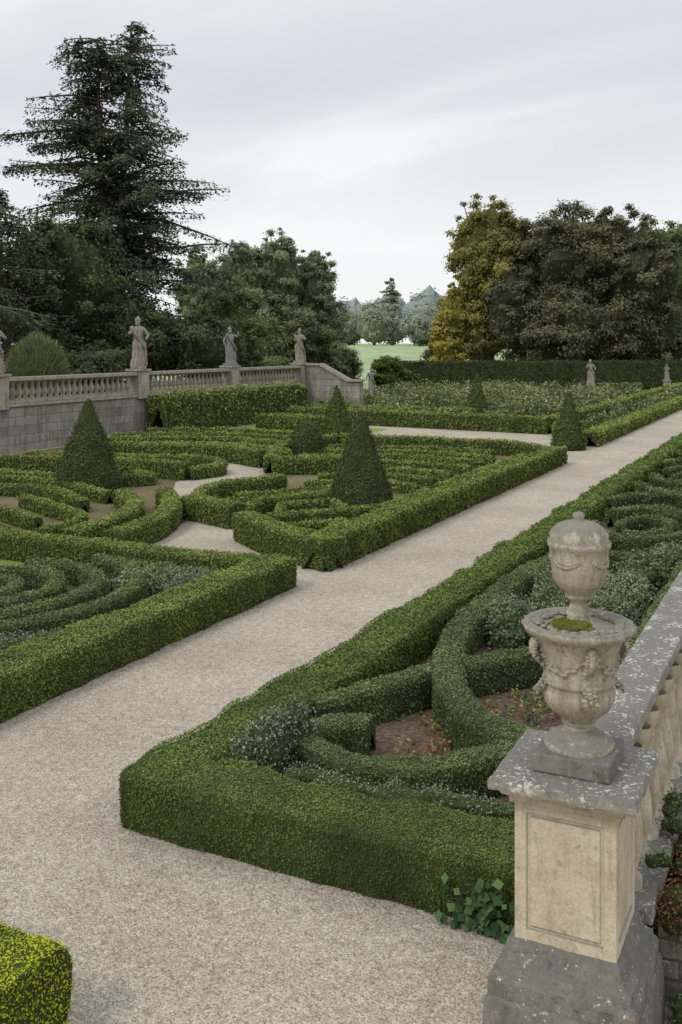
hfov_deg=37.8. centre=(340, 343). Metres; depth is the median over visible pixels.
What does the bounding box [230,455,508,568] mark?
parterre soil
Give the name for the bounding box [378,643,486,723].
bedding plants
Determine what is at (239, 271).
birch tree
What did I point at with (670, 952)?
rubble wall
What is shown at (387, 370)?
garden shrub
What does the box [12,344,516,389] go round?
ground
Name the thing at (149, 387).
terrace ground
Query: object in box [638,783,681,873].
climbing plant
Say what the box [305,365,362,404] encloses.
stone wall
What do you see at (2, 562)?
lawn patch
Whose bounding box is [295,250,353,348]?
birch tree
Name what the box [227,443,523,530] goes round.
parterre box hedge
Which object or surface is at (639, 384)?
bed
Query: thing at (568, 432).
topiary cone
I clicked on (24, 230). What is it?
dark conifer
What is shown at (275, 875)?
fallen leaves
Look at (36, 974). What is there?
yellow box hedge
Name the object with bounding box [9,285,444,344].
distant woodland
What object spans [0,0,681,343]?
sky
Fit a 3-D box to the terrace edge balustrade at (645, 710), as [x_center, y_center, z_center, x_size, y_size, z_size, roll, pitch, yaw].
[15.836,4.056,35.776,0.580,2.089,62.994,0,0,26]
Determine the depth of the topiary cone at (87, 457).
33.37 m
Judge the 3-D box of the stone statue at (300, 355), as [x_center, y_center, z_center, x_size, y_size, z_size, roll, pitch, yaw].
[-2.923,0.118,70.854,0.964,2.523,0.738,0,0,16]
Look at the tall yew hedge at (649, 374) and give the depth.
105.79 m
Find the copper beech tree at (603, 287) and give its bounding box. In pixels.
[477,198,681,361]
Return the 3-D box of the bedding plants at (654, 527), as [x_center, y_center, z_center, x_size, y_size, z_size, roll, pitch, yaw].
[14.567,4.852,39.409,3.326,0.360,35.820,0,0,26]
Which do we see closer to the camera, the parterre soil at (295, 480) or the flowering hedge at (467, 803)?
the flowering hedge at (467, 803)
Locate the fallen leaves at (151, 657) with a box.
[13,592,292,723]
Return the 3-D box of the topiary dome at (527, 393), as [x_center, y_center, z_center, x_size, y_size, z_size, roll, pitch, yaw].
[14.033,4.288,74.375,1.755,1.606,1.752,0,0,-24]
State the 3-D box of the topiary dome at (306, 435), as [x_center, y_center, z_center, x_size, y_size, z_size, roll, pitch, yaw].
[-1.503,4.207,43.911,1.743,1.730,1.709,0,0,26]
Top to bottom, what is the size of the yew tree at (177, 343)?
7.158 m
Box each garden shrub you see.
[192,314,248,378]
[200,316,294,382]
[277,324,362,378]
[330,339,363,378]
[368,355,421,388]
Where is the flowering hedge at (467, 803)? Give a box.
[284,760,514,819]
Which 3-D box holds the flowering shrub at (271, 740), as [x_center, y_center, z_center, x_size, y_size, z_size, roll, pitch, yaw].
[-0.767,4.514,11.274,0.816,0.938,1.479,0,0,26]
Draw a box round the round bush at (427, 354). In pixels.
[420,349,439,359]
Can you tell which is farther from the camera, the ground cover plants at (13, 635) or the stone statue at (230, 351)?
the stone statue at (230, 351)
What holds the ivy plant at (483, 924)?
on the gravel path
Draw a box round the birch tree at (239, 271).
[215,239,281,338]
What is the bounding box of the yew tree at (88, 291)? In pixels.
[2,209,151,369]
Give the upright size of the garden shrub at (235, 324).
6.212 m
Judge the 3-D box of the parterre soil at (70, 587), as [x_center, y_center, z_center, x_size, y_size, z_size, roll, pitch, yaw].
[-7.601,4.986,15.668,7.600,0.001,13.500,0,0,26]
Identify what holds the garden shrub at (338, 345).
on the garden lawn
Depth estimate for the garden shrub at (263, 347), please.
78.53 m
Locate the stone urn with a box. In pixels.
[521,511,636,784]
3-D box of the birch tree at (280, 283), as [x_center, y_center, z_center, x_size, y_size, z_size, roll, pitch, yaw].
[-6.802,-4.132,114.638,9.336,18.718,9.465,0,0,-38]
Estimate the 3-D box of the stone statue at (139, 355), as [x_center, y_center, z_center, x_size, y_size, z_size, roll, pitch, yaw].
[-11.030,-0.066,54.233,1.143,2.891,0.846,0,0,-9]
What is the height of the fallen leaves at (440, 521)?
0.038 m
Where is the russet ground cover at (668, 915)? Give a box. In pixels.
[652,807,681,947]
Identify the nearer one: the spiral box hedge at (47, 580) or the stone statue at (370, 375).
the spiral box hedge at (47, 580)
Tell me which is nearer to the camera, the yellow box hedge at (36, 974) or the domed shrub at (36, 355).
the yellow box hedge at (36, 974)
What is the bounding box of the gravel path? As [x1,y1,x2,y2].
[0,410,681,1023]
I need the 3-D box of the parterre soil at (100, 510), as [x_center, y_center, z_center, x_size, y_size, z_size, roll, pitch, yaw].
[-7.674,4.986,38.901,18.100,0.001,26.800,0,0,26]
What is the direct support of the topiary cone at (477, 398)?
on the garden lawn
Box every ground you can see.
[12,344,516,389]
[71,381,219,395]
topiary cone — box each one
[54,399,123,491]
[320,385,352,434]
[329,410,393,506]
[466,373,487,413]
[549,391,587,450]
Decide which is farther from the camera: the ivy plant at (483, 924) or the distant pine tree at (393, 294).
the distant pine tree at (393, 294)
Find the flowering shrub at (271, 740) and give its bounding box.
[224,690,323,777]
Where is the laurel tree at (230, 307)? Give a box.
[192,289,272,326]
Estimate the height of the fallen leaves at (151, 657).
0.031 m
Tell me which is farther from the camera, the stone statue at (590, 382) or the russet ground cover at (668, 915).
the stone statue at (590, 382)
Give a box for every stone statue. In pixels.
[0,331,5,373]
[128,316,148,368]
[223,326,238,365]
[293,328,305,362]
[366,368,376,393]
[585,359,595,389]
[662,364,671,385]
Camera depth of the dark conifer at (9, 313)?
56.68 m
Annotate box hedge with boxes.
[0,426,293,544]
[0,526,297,723]
[0,552,224,653]
[0,921,75,1023]
[118,432,681,932]
[178,432,568,571]
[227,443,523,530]
[254,382,681,446]
[293,449,681,817]
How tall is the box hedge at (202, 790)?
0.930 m
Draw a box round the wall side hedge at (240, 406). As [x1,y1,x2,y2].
[144,379,310,428]
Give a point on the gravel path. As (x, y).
(250, 652)
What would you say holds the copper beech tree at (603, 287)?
on the ground at (372, 352)
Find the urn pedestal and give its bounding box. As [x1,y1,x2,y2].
[482,729,664,1023]
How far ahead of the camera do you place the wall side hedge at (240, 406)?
58.44 m
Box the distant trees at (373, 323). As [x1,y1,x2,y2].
[342,300,441,345]
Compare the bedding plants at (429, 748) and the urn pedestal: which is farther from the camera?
the bedding plants at (429, 748)
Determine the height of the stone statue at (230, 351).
2.470 m
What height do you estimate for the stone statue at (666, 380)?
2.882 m
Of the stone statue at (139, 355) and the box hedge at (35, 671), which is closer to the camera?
the box hedge at (35, 671)
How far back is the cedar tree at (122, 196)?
79.00 m
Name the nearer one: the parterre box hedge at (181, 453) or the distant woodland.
the parterre box hedge at (181, 453)
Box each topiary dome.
[289,419,325,455]
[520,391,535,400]
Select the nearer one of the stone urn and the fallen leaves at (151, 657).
the stone urn
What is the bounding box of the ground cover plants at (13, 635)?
[0,610,80,651]
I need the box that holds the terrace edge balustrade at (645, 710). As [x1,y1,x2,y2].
[594,570,681,934]
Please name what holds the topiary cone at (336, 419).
on the lawn patch at (374, 430)
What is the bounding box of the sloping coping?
[306,363,364,381]
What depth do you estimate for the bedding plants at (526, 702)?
13.43 m
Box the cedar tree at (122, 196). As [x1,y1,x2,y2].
[0,21,250,379]
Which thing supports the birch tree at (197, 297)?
on the ground at (372, 352)
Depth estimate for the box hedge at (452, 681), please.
13.24 m
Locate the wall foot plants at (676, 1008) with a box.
[662,985,681,1023]
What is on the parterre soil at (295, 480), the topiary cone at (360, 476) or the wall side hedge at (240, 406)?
the topiary cone at (360, 476)
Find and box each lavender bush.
[107,562,207,597]
[481,564,642,650]
[603,538,681,620]
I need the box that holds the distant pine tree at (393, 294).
[380,278,401,344]
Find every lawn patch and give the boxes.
[0,559,23,565]
[235,425,385,434]
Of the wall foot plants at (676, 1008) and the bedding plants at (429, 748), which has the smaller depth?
the wall foot plants at (676, 1008)
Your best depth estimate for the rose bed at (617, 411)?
67.74 m
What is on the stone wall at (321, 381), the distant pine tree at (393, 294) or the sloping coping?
the sloping coping
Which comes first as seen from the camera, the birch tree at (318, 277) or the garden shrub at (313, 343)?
the garden shrub at (313, 343)
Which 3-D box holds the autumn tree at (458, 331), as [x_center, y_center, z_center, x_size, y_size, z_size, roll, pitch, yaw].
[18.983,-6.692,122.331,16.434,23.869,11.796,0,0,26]
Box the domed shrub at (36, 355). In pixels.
[4,332,72,398]
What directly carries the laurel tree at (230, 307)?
on the garden lawn
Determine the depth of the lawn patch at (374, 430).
57.69 m
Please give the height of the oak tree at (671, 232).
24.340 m
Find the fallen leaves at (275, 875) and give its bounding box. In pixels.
[88,816,451,927]
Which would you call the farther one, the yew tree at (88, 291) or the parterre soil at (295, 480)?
the yew tree at (88, 291)
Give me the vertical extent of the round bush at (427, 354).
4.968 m
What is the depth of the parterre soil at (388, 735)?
12.98 m
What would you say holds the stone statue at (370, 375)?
on the garden lawn
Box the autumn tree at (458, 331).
[425,193,538,361]
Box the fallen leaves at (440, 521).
[352,467,558,563]
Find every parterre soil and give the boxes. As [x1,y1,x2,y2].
[0,447,187,532]
[25,584,155,597]
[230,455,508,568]
[369,474,680,804]
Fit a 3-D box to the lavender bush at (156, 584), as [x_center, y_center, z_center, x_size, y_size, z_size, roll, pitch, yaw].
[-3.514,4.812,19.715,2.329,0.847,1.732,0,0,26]
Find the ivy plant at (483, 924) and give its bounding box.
[434,872,514,944]
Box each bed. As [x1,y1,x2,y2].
[310,376,641,416]
[538,382,643,394]
[580,385,681,429]
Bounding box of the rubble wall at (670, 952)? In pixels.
[658,920,681,1007]
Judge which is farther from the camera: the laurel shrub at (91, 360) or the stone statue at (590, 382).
the stone statue at (590, 382)
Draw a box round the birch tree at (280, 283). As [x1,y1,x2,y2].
[252,227,319,371]
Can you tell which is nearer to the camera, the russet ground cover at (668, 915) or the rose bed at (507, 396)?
the russet ground cover at (668, 915)
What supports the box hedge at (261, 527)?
on the parterre soil at (295, 480)
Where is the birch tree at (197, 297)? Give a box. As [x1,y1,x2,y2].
[170,243,228,322]
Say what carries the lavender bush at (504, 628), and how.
on the parterre soil at (388, 735)
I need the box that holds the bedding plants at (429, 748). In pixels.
[385,714,460,756]
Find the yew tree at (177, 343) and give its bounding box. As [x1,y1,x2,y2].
[95,289,245,382]
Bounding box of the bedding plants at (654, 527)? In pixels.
[602,474,681,530]
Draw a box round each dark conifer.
[0,188,81,365]
[0,244,53,358]
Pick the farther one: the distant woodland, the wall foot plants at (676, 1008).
the distant woodland
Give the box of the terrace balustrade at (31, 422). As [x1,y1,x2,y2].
[0,363,305,453]
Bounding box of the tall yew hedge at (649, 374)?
[398,359,681,389]
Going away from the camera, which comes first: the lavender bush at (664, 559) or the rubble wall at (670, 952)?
the rubble wall at (670, 952)
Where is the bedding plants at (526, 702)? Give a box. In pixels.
[481,681,562,730]
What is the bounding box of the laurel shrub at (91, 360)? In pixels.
[63,339,131,393]
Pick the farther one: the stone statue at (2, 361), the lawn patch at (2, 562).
the stone statue at (2, 361)
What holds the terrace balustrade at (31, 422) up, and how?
on the garden lawn
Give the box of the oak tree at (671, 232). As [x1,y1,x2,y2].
[658,220,681,304]
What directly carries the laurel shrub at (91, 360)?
on the terrace ground at (149, 387)
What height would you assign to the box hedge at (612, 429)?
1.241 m

